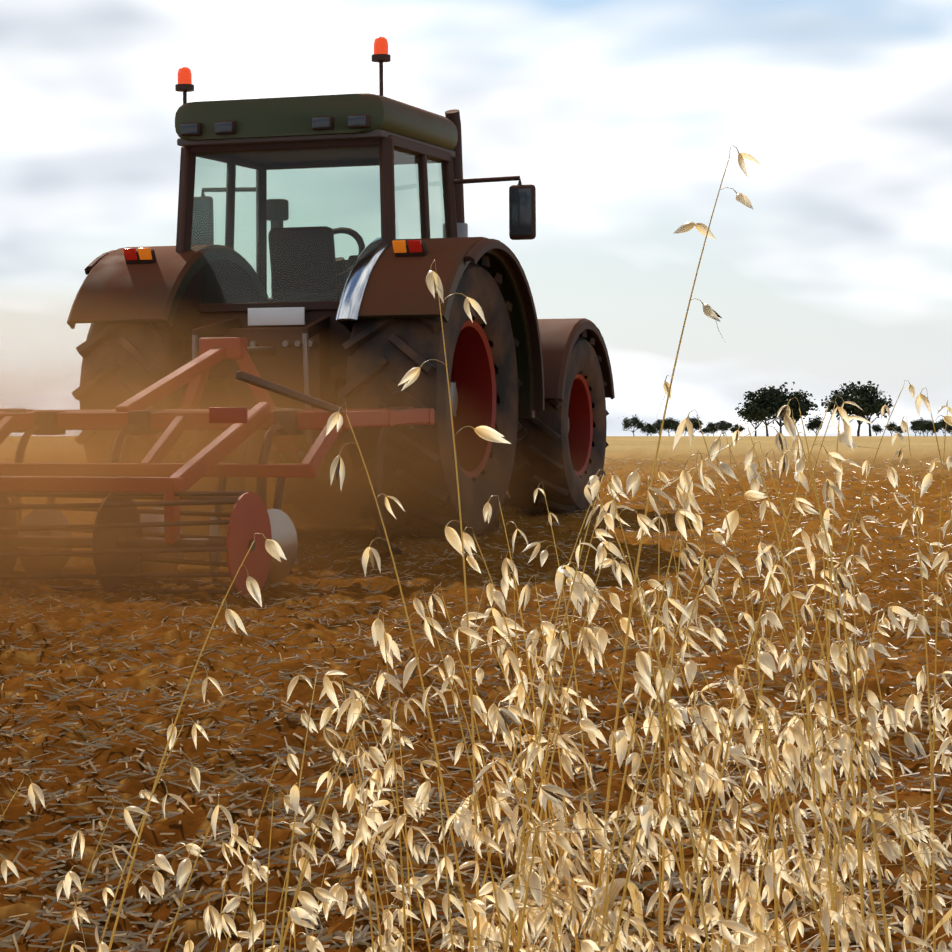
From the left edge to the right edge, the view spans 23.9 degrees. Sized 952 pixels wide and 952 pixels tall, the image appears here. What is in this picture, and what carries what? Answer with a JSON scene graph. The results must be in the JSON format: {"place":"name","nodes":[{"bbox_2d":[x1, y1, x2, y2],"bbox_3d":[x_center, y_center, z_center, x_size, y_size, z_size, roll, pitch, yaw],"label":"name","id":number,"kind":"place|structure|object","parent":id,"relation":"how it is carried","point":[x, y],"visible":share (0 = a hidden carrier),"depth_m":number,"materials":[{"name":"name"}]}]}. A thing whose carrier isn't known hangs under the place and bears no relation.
{"place":"outdoors","nodes":[
{"label":"outdoors","id":0,"kind":"place"},
{"bbox_2d":[0,436,951,951],"bbox_3d":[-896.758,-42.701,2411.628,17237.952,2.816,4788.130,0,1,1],"label":"ground","id":1,"kind":"structure","parent":0,"point":[642,448],"depth_m":7.91,"materials":[{"name":"soil"}]},
{"bbox_2d":[0,337,434,598],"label":"cultivator","id":2,"kind":"object","parent":1,"relation":"on","point":[247,377],"depth_m":11.94,"materials":[{"name":"metal"}]},
{"bbox_2d":[67,37,614,540],"bbox_3d":[-0.737,-1.327,17.294,2.890,3.486,5.530,0,2,18],"label":"tractor","id":3,"kind":"object","parent":1,"relation":"on","point":[513,361],"visible":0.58,"depth_m":15.56,"materials":[{"name":"brown metal"}]},
{"bbox_2d":[0,145,951,951],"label":"oat stalks","id":4,"kind":"object","parent":1,"relation":"on","point":[534,849],"visible":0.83,"depth_m":1.51,"materials":[{"name":"beige plant"}]},
{"bbox_2d":[1,153,951,951],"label":"oat spikelets","id":5,"kind":"object","parent":4,"relation":"attached to","point":[467,829],"visible":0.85,"depth_m":1.52,"materials":[{"name":"beige plant"}]},
{"bbox_2d":[0,457,951,951],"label":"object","id":6,"kind":"object","parent":1,"relation":"on","point":[8,941],"visible":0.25,"depth_m":6.31,"materials":[{"name":"brown soil"}]},
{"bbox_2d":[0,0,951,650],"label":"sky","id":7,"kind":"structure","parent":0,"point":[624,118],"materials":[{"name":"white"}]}
]}

